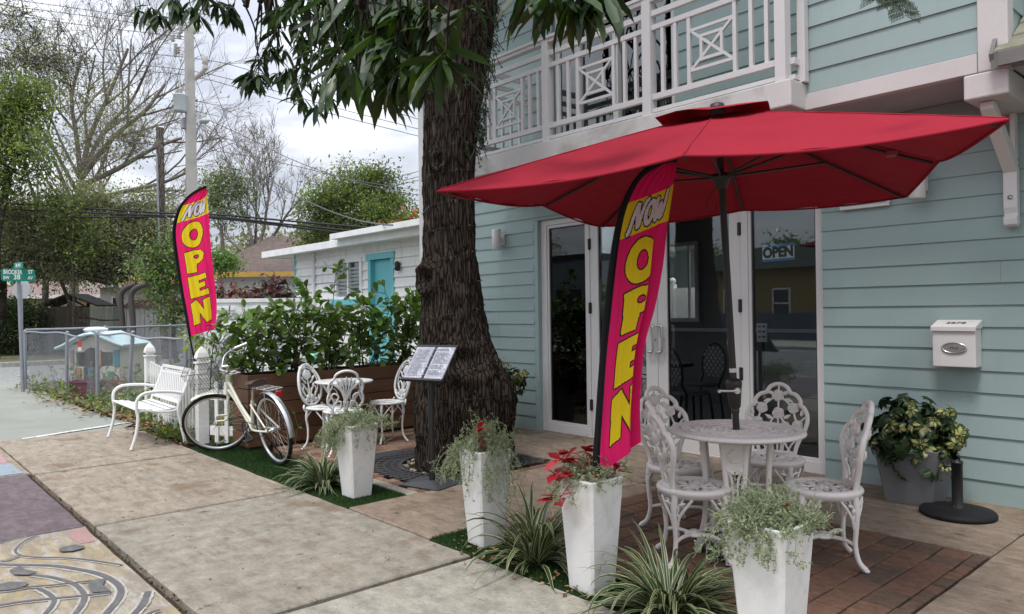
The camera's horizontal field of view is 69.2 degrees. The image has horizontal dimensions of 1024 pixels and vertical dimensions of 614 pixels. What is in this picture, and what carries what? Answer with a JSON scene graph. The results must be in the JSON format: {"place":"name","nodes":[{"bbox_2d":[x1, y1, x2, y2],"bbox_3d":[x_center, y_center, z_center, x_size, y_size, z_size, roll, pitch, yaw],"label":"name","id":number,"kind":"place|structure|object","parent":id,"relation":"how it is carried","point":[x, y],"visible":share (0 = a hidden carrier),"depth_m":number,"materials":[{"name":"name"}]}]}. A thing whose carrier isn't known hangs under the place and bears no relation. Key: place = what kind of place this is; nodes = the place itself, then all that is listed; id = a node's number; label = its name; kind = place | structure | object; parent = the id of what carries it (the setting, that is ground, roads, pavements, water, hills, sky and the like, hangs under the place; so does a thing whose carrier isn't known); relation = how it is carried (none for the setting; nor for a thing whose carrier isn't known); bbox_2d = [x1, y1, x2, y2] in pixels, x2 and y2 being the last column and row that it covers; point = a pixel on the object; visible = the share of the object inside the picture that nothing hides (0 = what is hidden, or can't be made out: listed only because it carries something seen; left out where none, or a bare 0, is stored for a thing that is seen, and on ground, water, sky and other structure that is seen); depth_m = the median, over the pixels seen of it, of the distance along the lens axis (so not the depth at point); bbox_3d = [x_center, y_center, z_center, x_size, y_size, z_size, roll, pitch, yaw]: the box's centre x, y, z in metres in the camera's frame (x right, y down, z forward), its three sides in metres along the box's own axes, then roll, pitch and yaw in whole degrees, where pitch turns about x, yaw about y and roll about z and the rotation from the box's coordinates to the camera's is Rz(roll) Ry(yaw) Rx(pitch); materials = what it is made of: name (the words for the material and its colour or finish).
{"place":"outdoors","nodes":[
{"label":"outdoors","id":0,"kind":"place"},
{"bbox_2d":[7,281,99,338],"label":"house","id":1,"kind":"structure","parent":0,"point":[37,291],"depth_m":42.23,"materials":[{"name":"beige paint"}]},
{"bbox_2d":[0,382,132,440],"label":"driveway","id":2,"kind":"structure","parent":0,"point":[31,417],"depth_m":10.41,"materials":[{"name":"concrete"}]},
{"bbox_2d":[1,262,34,391],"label":"street sign","id":3,"kind":"object","parent":2,"relation":"on","point":[17,273],"visible":1,"depth_m":13.99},
{"bbox_2d":[37,293,115,330],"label":"garden pavilion","id":4,"kind":"structure","parent":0,"point":[86,298],"depth_m":32.57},
{"bbox_2d":[43,390,127,421],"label":"ground","id":5,"kind":"structure","parent":0,"point":[92,410],"depth_m":12.15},
{"bbox_2d":[2,212,305,287],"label":"wood","id":6,"kind":"object","parent":5,"relation":"on","point":[241,241],"visible":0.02,"depth_m":60.59,"materials":[{"name":"green plant"}]},
{"bbox_2d":[0,448,180,613],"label":"painted sidewalk","id":7,"kind":"structure","parent":0,"point":[29,507],"depth_m":4.37,"materials":[{"name":"paint"}]},
{"bbox_2d":[0,526,160,613],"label":"painted lines","id":8,"kind":"object","parent":7,"relation":"on","point":[81,535],"visible":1,"depth_m":3.86,"materials":[{"name":"grey paint"}]},
{"bbox_2d":[0,358,195,382],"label":"side street","id":9,"kind":"structure","parent":0,"point":[9,374],"depth_m":20.15,"materials":[{"name":"asphalt"}]},
{"bbox_2d":[115,216,186,362],"bbox_3d":[-10.306,-0.511,21.994,3.190,4.349,2.604,-1,0,-1],"label":"leafy shrub","id":10,"kind":"object","parent":9,"relation":"on","point":[158,275],"visible":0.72,"depth_m":21.79,"materials":[{"name":"green plant"}]},
{"bbox_2d":[156,127,172,358],"bbox_3d":[-11.198,-2.056,23.879,0.426,7.480,0.604,-1,0,-19],"label":"utility pole","id":11,"kind":"object","parent":9,"relation":"on","point":[160,176],"visible":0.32,"depth_m":23.89,"materials":[{"name":"brown wood"}]},
{"bbox_2d":[171,26,209,357],"bbox_3d":[-10.598,-3.856,24.531,1.170,11.047,0.621,-1,0,-21],"label":"utility pole","id":12,"kind":"object","parent":9,"relation":"on","point":[184,103],"visible":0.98,"depth_m":24.48,"materials":[{"name":"concrete"}]},
{"bbox_2d":[5,215,339,232],"bbox_3d":[-10.809,-2.552,23.198,17.307,1.651,0.478,-1,0,20],"label":"power line","id":13,"kind":"object","parent":12,"relation":"attached to","point":[174,217],"visible":0.6,"depth_m":23.54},
{"bbox_2d":[6,209,349,230],"bbox_3d":[-10.809,-2.710,23.198,17.305,1.802,0.478,-1,0,20],"label":"power line","id":14,"kind":"object","parent":12,"relation":"attached to","point":[209,216],"visible":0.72,"depth_m":22.64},
{"bbox_2d":[7,203,371,227],"bbox_3d":[-10.809,-2.870,23.198,17.304,1.875,0.478,-1,0,20],"label":"power line","id":15,"kind":"object","parent":12,"relation":"attached to","point":[209,214],"visible":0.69,"depth_m":22.45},
{"bbox_2d":[211,243,251,298],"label":"leafy shrub","id":16,"kind":"object","parent":9,"relation":"on","point":[222,262],"visible":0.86,"depth_m":19.86,"materials":[{"name":"green plant"}]},
{"bbox_2d":[276,149,418,247],"bbox_3d":[-5.746,-2.007,27.136,5.635,7.309,5.559,0,0,-42],"label":"full tree","id":17,"kind":"object","parent":9,"relation":"on","point":[375,205],"visible":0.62,"depth_m":26.49,"materials":[{"name":"green plant"}]},
{"bbox_2d":[0,344,203,361],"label":"verge","id":18,"kind":"structure","parent":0,"point":[9,358],"depth_m":26.04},
{"bbox_2d":[0,287,63,354],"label":"clipped hedge","id":19,"kind":"object","parent":18,"relation":"on","point":[8,346],"visible":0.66,"depth_m":28.12,"materials":[{"name":"green plant"}]},
{"bbox_2d":[0,56,86,242],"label":"leafy tree","id":20,"kind":"object","parent":18,"relation":"on","point":[11,107],"visible":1,"depth_m":24.58,"materials":[{"name":"green plant"}]},
{"bbox_2d":[0,0,118,347],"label":"olive tree","id":21,"kind":"object","parent":18,"relation":"on","point":[26,49],"visible":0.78,"depth_m":32.83,"materials":[{"name":"green plant"}]},
{"bbox_2d":[39,306,89,352],"bbox_3d":[-17.474,0.882,29.010,2.000,1.798,0.075,-1,0,0],"label":"board fence","id":22,"kind":"object","parent":18,"relation":"on","point":[63,316],"visible":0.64,"depth_m":28.98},
{"bbox_2d":[24,183,121,337],"bbox_3d":[-14.719,-1.277,25.091,2.764,6.009,4.438,0,0,-42],"label":"lime tree","id":23,"kind":"object","parent":18,"relation":"on","point":[57,201],"visible":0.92,"depth_m":24.93,"materials":[{"name":"green plant"}]},
{"bbox_2d":[0,163,185,336],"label":"oak tree","id":24,"kind":"object","parent":18,"relation":"on","point":[14,230],"visible":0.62,"depth_m":26.27,"materials":[{"name":"green plant"}]},
{"bbox_2d":[90,306,119,330],"bbox_3d":[-15.650,0.858,28.710,1.306,1.796,0.075,-1,0,0],"label":"board fence","id":25,"kind":"object","parent":18,"relation":"on","point":[108,313],"visible":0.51,"depth_m":28.68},
{"bbox_2d":[35,64,176,305],"bbox_3d":[-17.440,-4.436,32.027,7.077,12.510,4.741,-1,0,7],"label":"half bare tree","id":26,"kind":"object","parent":18,"relation":"on","point":[133,147],"visible":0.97,"depth_m":31.84,"materials":[{"name":"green plant"}]},
{"bbox_2d":[0,190,249,330],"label":"bare tree","id":27,"kind":"object","parent":18,"relation":"on","point":[96,280],"visible":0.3,"depth_m":26.42,"materials":[{"name":"brown plant"}]},
{"bbox_2d":[0,0,288,305],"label":"bare tree","id":28,"kind":"object","parent":18,"relation":"on","point":[156,94],"visible":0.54,"depth_m":35.08,"materials":[{"name":"grey plant"}]},
{"bbox_2d":[176,158,267,253],"bbox_3d":[-11.847,-2.276,30.824,3.248,8.005,3.583,0,0,-42],"label":"spreading tree","id":29,"kind":"object","parent":18,"relation":"on","point":[216,190],"visible":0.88,"depth_m":30.83,"materials":[{"name":"green plant"}]},
{"bbox_2d":[168,101,348,252],"bbox_3d":[-11.694,-4.488,35.115,9.123,10.900,4.586,-1,0,6],"label":"bare tree","id":30,"kind":"object","parent":18,"relation":"on","point":[252,241],"visible":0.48,"depth_m":34.76,"materials":[{"name":"grey plant"}]},
{"bbox_2d":[214,236,311,298],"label":"house","id":31,"kind":"structure","parent":18,"relation":"on","point":[283,268],"depth_m":28.12,"materials":[{"name":"paint"}]},
{"bbox_2d":[30,374,263,449],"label":"yard","id":32,"kind":"structure","parent":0,"point":[152,424],"depth_m":11.25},
{"bbox_2d":[14,371,173,423],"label":"weeds","id":33,"kind":"object","parent":32,"relation":"on","point":[106,405],"visible":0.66,"depth_m":11.43,"materials":[{"name":"green plant"}]},
{"bbox_2d":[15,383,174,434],"bbox_3d":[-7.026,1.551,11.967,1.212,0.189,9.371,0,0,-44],"label":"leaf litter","id":34,"kind":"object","parent":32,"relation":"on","point":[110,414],"visible":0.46,"depth_m":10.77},
{"bbox_2d":[54,330,151,383],"bbox_3d":[-8.217,1.036,15.002,1.341,1.100,1.196,-1,0,0],"label":"playhouse","id":35,"kind":"object","parent":32,"relation":"on","point":[118,345],"visible":0.49,"depth_m":14.60,"materials":[{"name":"beige plastic"}]},
{"bbox_2d":[24,324,191,384],"bbox_3d":[-8.761,1.001,16.530,0.065,1.202,4.279,-1,0,21],"label":"chain link fence","id":36,"kind":"object","parent":32,"relation":"on","point":[114,328],"visible":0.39,"depth_m":16.60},
{"bbox_2d":[23,330,229,425],"bbox_3d":[-6.296,0.959,11.691,8.668,1.177,0.395,-1,0,44],"label":"chain link fence","id":37,"kind":"object","parent":32,"relation":"on","point":[96,334],"visible":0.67,"depth_m":12.31,"materials":[{"name":"metal"}]},
{"bbox_2d":[48,356,234,424],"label":"weeds","id":38,"kind":"object","parent":32,"relation":"on","point":[117,377],"visible":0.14,"depth_m":12.75,"materials":[{"name":"green plant"}]},
{"bbox_2d":[143,342,209,443],"bbox_3d":[-4.125,0.972,9.042,0.139,1.060,2.529,-1,0,-38],"label":"picket fence","id":39,"kind":"object","parent":32,"relation":"on","point":[152,369],"visible":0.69,"depth_m":8.40,"materials":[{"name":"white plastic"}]},
{"bbox_2d":[140,414,229,443],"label":"weeds","id":40,"kind":"object","parent":32,"relation":"on","point":[169,428],"visible":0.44,"depth_m":8.53,"materials":[{"name":"green plant"}]},
{"bbox_2d":[172,186,216,439],"bbox_3d":[-3.496,0.066,8.179,0.482,2.809,0.050,-1,0,-2],"label":"feather flag","id":41,"kind":"object","parent":32,"relation":"on","point":[192,249],"visible":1,"depth_m":8.18,"materials":[{"name":"fabric"}]},
{"bbox_2d":[204,298,322,387],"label":"ornamental wall","id":42,"kind":"structure","parent":32,"relation":"on","point":[235,305],"depth_m":13.57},
{"bbox_2d":[215,270,311,321],"bbox_3d":[-5.346,0.392,16.023,2.513,2.346,1.822,-1,0,10],"label":"copperleaf","id":43,"kind":"object","parent":32,"relation":"on","point":[266,290],"visible":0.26,"depth_m":15.81,"materials":[{"name":"red plant"}]},
{"bbox_2d":[262,218,693,367],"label":"white house","id":44,"kind":"structure","parent":32,"relation":"on","point":[390,255],"depth_m":15.27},
{"bbox_2d":[331,257,363,304],"bbox_3d":[-3.510,-0.545,15.936,0.130,0.990,1.350,0,0,-42],"label":"window","id":45,"kind":"structure","parent":44,"relation":"in","point":[355,274],"depth_m":15.89,"materials":[{"name":"teal paint"}]},
{"bbox_2d":[365,251,394,362],"bbox_3d":[-2.602,0.023,14.974,0.160,2.220,1.060,0,0,-42],"label":"door","id":46,"kind":"structure","parent":44,"relation":"in","point":[378,268],"depth_m":15.05,"materials":[{"name":"teal paint"}]},
{"bbox_2d":[670,250,694,287],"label":"house","id":47,"kind":"structure","parent":32,"relation":"on","point":[679,266],"depth_m":17.93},
{"bbox_2d":[670,278,694,317],"bbox_3d":[3.682,0.420,13.909,0.133,2.010,8.133,0,0,-42],"label":"vinyl fence","id":48,"kind":"object","parent":32,"relation":"on","point":[678,302],"visible":0.12,"depth_m":14.37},
{"bbox_2d":[87,275,216,338],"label":"house","id":49,"kind":"structure","parent":0,"point":[107,296],"depth_m":38.01,"materials":[{"name":"grey paint"}]},
{"bbox_2d":[124,299,183,353],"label":"garden shed","id":50,"kind":"structure","parent":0,"point":[141,320],"depth_m":27.51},
{"bbox_2d":[0,0,418,289],"label":"sky","id":51,"kind":"structure","parent":0,"point":[341,135],"materials":[{"name":"white"}]},
{"bbox_2d":[31,424,543,613],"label":"bedding soil","id":52,"kind":"structure","parent":0,"point":[170,600],"depth_m":6.56,"materials":[{"name":"soil"}]},
{"bbox_2d":[118,0,633,478],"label":"mango tree","id":53,"kind":"object","parent":52,"relation":"on","point":[400,55],"visible":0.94,"depth_m":6.57,"materials":[{"name":"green plant"}]},
{"bbox_2d":[414,84,515,445],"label":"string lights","id":54,"kind":"object","parent":53,"relation":"attached to","point":[454,256],"visible":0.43,"depth_m":6.63,"materials":[{"name":"plastic"}]},
{"bbox_2d":[190,441,716,613],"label":"turf backing","id":55,"kind":"object","parent":52,"relation":"on","point":[473,555],"visible":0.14,"depth_m":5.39,"materials":[{"name":"plastic"}]},
{"bbox_2d":[210,382,236,442],"bbox_3d":[-2.924,1.125,7.920,0.726,0.650,0.061,-1,0,19],"label":"picket fence","id":56,"kind":"object","parent":55,"relation":"on","point":[217,431],"visible":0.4,"depth_m":7.97,"materials":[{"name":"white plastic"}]},
{"bbox_2d":[181,342,294,464],"bbox_3d":[-2.599,0.957,7.115,0.729,1.107,1.647,-14,9,-43],"label":"bicycle","id":57,"kind":"object","parent":55,"relation":"on","point":[230,396],"visible":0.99,"depth_m":7.20,"materials":[{"name":"metal"}]},
{"bbox_2d":[268,443,381,498],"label":"strap leaf plant","id":58,"kind":"object","parent":55,"relation":"on","point":[323,475],"visible":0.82,"depth_m":5.97,"materials":[{"name":"plant"}]},
{"bbox_2d":[336,423,377,498],"bbox_3d":[-1.199,1.173,5.723,0.255,0.555,0.255,0,0,-43],"label":"tall planter","id":59,"kind":"object","parent":55,"relation":"on","point":[356,468],"visible":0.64,"depth_m":5.64,"materials":[{"name":"ceramic"}]},
{"bbox_2d":[310,398,401,456],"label":"silver plant","id":60,"kind":"object","parent":59,"relation":"in","point":[348,419],"visible":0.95,"depth_m":5.63,"materials":[{"name":"green plant"}]},
{"bbox_2d":[459,448,510,547],"bbox_3d":[-0.161,1.143,4.505,0.240,0.575,0.240,-1,0,-36],"label":"tall planter","id":61,"kind":"object","parent":55,"relation":"on","point":[480,504],"visible":0.6,"depth_m":4.42,"materials":[{"name":"ceramic"}]},
{"bbox_2d":[427,409,529,508],"bbox_3d":[-0.169,0.886,4.494,0.559,0.598,0.619,-1,0,-29],"label":"silver plant","id":62,"kind":"object","parent":61,"relation":"in","point":[493,444],"visible":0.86,"depth_m":4.42,"materials":[{"name":"green plant"}]},
{"bbox_2d":[458,481,619,593],"bbox_3d":[0.167,1.196,4.117,0.901,0.466,1.039,-1,0,12],"label":"strap leaf plant","id":63,"kind":"object","parent":55,"relation":"on","point":[536,547],"visible":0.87,"depth_m":4.07,"materials":[{"name":"plant"}]},
{"bbox_2d":[560,469,622,595],"bbox_3d":[0.401,1.137,3.754,0.240,0.565,0.240,0,0,-41],"label":"tall planter","id":64,"kind":"object","parent":55,"relation":"on","point":[591,523],"visible":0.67,"depth_m":3.67,"materials":[{"name":"ceramic"}]},
{"bbox_2d":[537,445,632,506],"bbox_3d":[0.357,0.853,3.737,0.525,0.309,0.232,-1,0,-16],"label":"poinsettia","id":65,"kind":"object","parent":64,"relation":"in","point":[558,477],"visible":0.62,"depth_m":3.72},
{"bbox_2d":[543,434,635,513],"bbox_3d":[0.375,0.822,3.736,0.479,0.333,0.428,-1,0,-9],"label":"silver plant","id":66,"kind":"object","parent":64,"relation":"in","point":[578,476],"visible":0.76,"depth_m":3.68,"materials":[{"name":"green plant"}]},
{"bbox_2d":[593,159,677,482],"bbox_3d":[0.617,0.086,3.747,0.450,1.678,0.091,-1,0,4],"label":"feather flag","id":67,"kind":"object","parent":64,"relation":"in","point":[636,260],"visible":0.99,"depth_m":3.72,"materials":[{"name":"fabric"}]},
{"bbox_2d":[569,519,737,613],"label":"strap leaf plant","id":68,"kind":"object","parent":55,"relation":"on","point":[663,590],"visible":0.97,"depth_m":3.41,"materials":[{"name":"plant"}]},
{"bbox_2d":[727,519,812,613],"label":"tall planter","id":69,"kind":"object","parent":55,"relation":"on","point":[760,589],"visible":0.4,"depth_m":2.86,"materials":[{"name":"ceramic"}]},
{"bbox_2d":[692,474,841,574],"bbox_3d":[1.012,0.844,2.922,0.557,0.350,0.496,0,0,-42],"label":"silver plant","id":70,"kind":"object","parent":69,"relation":"in","point":[749,512],"visible":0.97,"depth_m":2.86,"materials":[{"name":"green plant"}]},
{"bbox_2d":[0,427,615,613],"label":"sidewalk","id":71,"kind":"structure","parent":0,"point":[226,522],"depth_m":4.54,"materials":[{"name":"concrete"}]},
{"bbox_2d":[107,364,192,450],"bbox_3d":[-4.083,1.090,8.341,0.640,0.815,1.168,-1,0,-39],"label":"park bench","id":72,"kind":"object","parent":71,"relation":"on","point":[171,386],"visible":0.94,"depth_m":8.31,"materials":[{"name":"white paint"}]},
{"bbox_2d":[287,258,364,369],"bbox_3d":[-2.095,0.128,8.437,0.860,1.359,0.783,-1,0,0],"label":"hedge shrub","id":73,"kind":"object","parent":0,"point":[327,342],"visible":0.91,"depth_m":8.40,"materials":[{"name":"green plant"}]},
{"bbox_2d":[269,428,988,613],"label":"brick paving","id":74,"kind":"structure","parent":0,"point":[904,576],"depth_m":4.11,"materials":[{"name":"brick"}]},
{"bbox_2d":[297,363,343,451],"bbox_3d":[-1.982,1.029,7.726,0.469,0.875,0.394,-1,0,26],"label":"bistro chair","id":75,"kind":"object","parent":74,"relation":"on","point":[311,406],"visible":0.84,"depth_m":7.75,"materials":[{"name":"white paint"}]},
{"bbox_2d":[323,370,363,457],"bbox_3d":[-1.671,1.034,7.365,0.394,0.854,0.464,-1,0,-21],"label":"bistro chair","id":76,"kind":"object","parent":74,"relation":"on","point":[339,385],"visible":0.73,"depth_m":7.21,"materials":[{"name":"white paint"}]},
{"bbox_2d":[369,360,410,444],"bbox_3d":[-1.328,1.023,8.117,0.469,0.875,0.394,-1,0,-36],"label":"bistro chair","id":77,"kind":"object","parent":74,"relation":"on","point":[401,393],"visible":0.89,"depth_m":8.13,"materials":[{"name":"white paint"}]},
{"bbox_2d":[374,447,549,481],"bbox_3d":[-0.666,1.462,6.991,1.470,0.040,1.488,0,0,-42],"label":"tree grate","id":78,"kind":"object","parent":74,"relation":"on","point":[402,464],"visible":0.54,"depth_m":6.87,"materials":[{"name":"metal"}]},
{"bbox_2d":[399,345,461,490],"bbox_3d":[-0.665,0.877,6.056,0.424,1.123,0.360,-1,0,32],"label":"menu stand","id":79,"kind":"object","parent":78,"relation":"on","point":[430,364],"visible":1,"depth_m":6.03,"materials":[{"name":"grey metal"}]},
{"bbox_2d":[639,386,721,537],"bbox_3d":[1.050,0.968,4.749,0.422,0.891,0.471,-1,0,-28],"label":"garden chair","id":80,"kind":"object","parent":74,"relation":"on","point":[683,467],"visible":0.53,"depth_m":4.79,"materials":[{"name":"white metal"}]},
{"bbox_2d":[645,400,731,569],"bbox_3d":[0.987,0.966,4.159,0.471,0.891,0.422,-1,0,1],"label":"garden chair","id":81,"kind":"object","parent":74,"relation":"on","point":[669,485],"visible":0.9,"depth_m":4.05,"materials":[{"name":"white metal"}]},
{"bbox_2d":[703,536,725,561],"bbox_3d":[1.325,1.248,4.253,0.450,0.315,0.450,0,0,-42],"label":"weighted stand","id":82,"kind":"object","parent":74,"relation":"on","point":[709,551],"visible":0.05,"depth_m":4.21,"materials":[{"name":"black metal"}]},
{"bbox_2d":[437,101,1009,495],"bbox_3d":[1.201,0.100,4.204,2.172,2.515,2.819,-1,0,22],"label":"parasol","id":83,"kind":"object","parent":82,"relation":"on","point":[750,156],"visible":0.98,"depth_m":3.97,"materials":[{"name":"red fabric"}]},
{"bbox_2d":[669,419,806,565],"bbox_3d":[1.285,1.051,4.235,0.754,0.719,0.754,-1,0,20],"label":"garden table","id":84,"kind":"object","parent":74,"relation":"on","point":[735,447],"visible":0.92,"depth_m":4.11,"materials":[{"name":"white metal"}]},
{"bbox_2d":[745,382,809,499],"bbox_3d":[1.726,0.960,4.909,0.422,0.891,0.471,-1,0,31],"label":"garden chair","id":85,"kind":"object","parent":74,"relation":"on","point":[792,460],"visible":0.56,"depth_m":4.99,"materials":[{"name":"white metal"}]},
{"bbox_2d":[783,400,874,573],"bbox_3d":[1.744,0.955,4.091,0.471,0.891,0.422,-1,0,11],"label":"garden chair","id":86,"kind":"object","parent":74,"relation":"on","point":[850,490],"visible":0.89,"depth_m":4.04,"materials":[{"name":"white metal"}]},
{"bbox_2d":[349,427,1023,613],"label":"patio","id":87,"kind":"structure","parent":0,"point":[994,584],"depth_m":4.98,"materials":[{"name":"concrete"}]},
{"bbox_2d":[232,363,415,449],"bbox_3d":[-1.816,1.084,8.691,2.764,0.772,0.420,0,0,-42],"label":"planter box","id":88,"kind":"object","parent":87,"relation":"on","point":[381,386],"visible":0.27,"depth_m":8.05,"materials":[{"name":"wood"}]},
{"bbox_2d":[199,297,288,383],"bbox_3d":[-2.752,0.357,7.879,0.862,0.922,0.954,0,0,-42],"label":"hedge shrub","id":89,"kind":"object","parent":88,"relation":"in","point":[239,329],"visible":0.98,"depth_m":7.82,"materials":[{"name":"green plant"}]},
{"bbox_2d":[252,277,330,375],"bbox_3d":[-2.457,0.258,8.183,0.718,1.155,0.853,0,0,-42],"label":"hedge shrub","id":90,"kind":"object","parent":88,"relation":"in","point":[286,355],"visible":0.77,"depth_m":8.12,"materials":[{"name":"green plant"}]},
{"bbox_2d":[331,290,403,367],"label":"hedge shrub","id":91,"kind":"object","parent":88,"relation":"in","point":[358,333],"visible":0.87,"depth_m":8.80,"materials":[{"name":"green plant"}]},
{"bbox_2d":[371,279,420,365],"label":"hedge shrub","id":92,"kind":"object","parent":88,"relation":"in","point":[407,334],"visible":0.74,"depth_m":8.99,"materials":[{"name":"green plant"}]},
{"bbox_2d":[418,0,1023,508],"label":"cafe building","id":93,"kind":"structure","parent":87,"relation":"on","point":[848,306],"depth_m":6.11,"materials":[{"name":"teal"}]},
{"bbox_2d":[547,222,588,427],"bbox_3d":[0.649,0.193,8.423,0.061,2.283,0.620,0,0,-42],"label":"side window","id":94,"kind":"structure","parent":93,"relation":"in","point":[566,243],"depth_m":8.44,"materials":[{"name":"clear glass"}]},
{"bbox_2d":[554,0,674,133],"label":"balcony railing","id":95,"kind":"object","parent":93,"relation":"in","point":[606,102],"depth_m":7.91,"materials":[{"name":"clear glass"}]},
{"bbox_2d":[588,225,658,444],"bbox_3d":[1.150,0.225,7.801,0.130,2.362,0.924,0,0,-42],"label":"glass door","id":96,"kind":"structure","parent":93,"relation":"in","point":[596,243],"depth_m":8.06,"materials":[{"name":"white metal"}]},
{"bbox_2d":[669,241,699,321],"bbox_3d":[2.534,-0.374,11.252,0.040,1.200,0.700,0,0,-42],"label":"back window","id":97,"kind":"structure","parent":93,"relation":"in","point":[693,243],"depth_m":11.04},
{"bbox_2d":[671,348,713,420],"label":"cafe chair","id":98,"kind":"object","parent":93,"relation":"on","point":[686,393],"visible":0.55,"depth_m":8.10,"materials":[{"name":"black plastic"}]},
{"bbox_2d":[656,212,742,455],"bbox_3d":[1.776,0.213,7.098,0.130,2.362,0.954,0,0,-42],"label":"glass door","id":99,"kind":"structure","parent":93,"relation":"in","point":[664,323],"depth_m":7.25,"materials":[{"name":"white metal"}]},
{"bbox_2d":[678,343,726,421],"bbox_3d":[2.329,0.925,9.085,0.486,0.964,0.430,-1,0,-32],"label":"cafe chair","id":100,"kind":"object","parent":93,"relation":"on","point":[700,385],"visible":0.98,"depth_m":9.08,"materials":[{"name":"black plastic"}]},
{"bbox_2d":[762,228,794,261],"bbox_3d":[2.346,-0.554,6.552,0.019,0.295,0.300,0,-1,-42],"label":"open sign","id":101,"kind":"object","parent":93,"relation":"hanging from","point":[778,252],"visible":1,"depth_m":6.54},
{"bbox_2d":[748,209,820,461],"bbox_3d":[2.382,0.160,6.479,0.061,2.283,0.653,0,0,-42],"label":"side window","id":102,"kind":"structure","parent":93,"relation":"in","point":[751,265],"depth_m":6.68,"materials":[{"name":"white glass"}]},
{"bbox_2d":[930,320,981,367],"bbox_3d":[3.181,0.259,5.315,0.148,0.334,0.290,0,0,-42],"label":"mailbox","id":103,"kind":"object","parent":93,"relation":"attached to","point":[956,343],"visible":1,"depth_m":5.26,"materials":[{"name":"white plastic"}]},
{"bbox_2d":[874,445,950,505],"bbox_3d":[2.894,1.190,5.331,0.420,0.400,0.420,0,0,-44],"label":"grey planter","id":104,"kind":"object","parent":87,"relation":"on","point":[916,490],"visible":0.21,"depth_m":5.20,"materials":[{"name":"ceramic"}]},
{"bbox_2d":[860,393,969,481],"bbox_3d":[2.867,0.956,5.300,0.558,0.685,0.700,0,0,-42],"label":"umbrella tree","id":105,"kind":"object","parent":104,"relation":"in","point":[907,427],"visible":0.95,"depth_m":5.16,"materials":[{"name":"plant"}]},
{"bbox_2d":[919,460,998,524],"bbox_3d":[2.968,1.206,4.948,0.456,0.362,0.456,-1,0,25],"label":"weighted stand","id":106,"kind":"object","parent":87,"relation":"on","point":[957,510],"visible":1,"depth_m":4.91,"materials":[{"name":"black plastic"}]},
{"bbox_2d":[860,0,920,22],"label":"hanging twig","id":107,"kind":"object","parent":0,"point":[896,5],"visible":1,"depth_m":2.60,"materials":[{"name":"green plant"}]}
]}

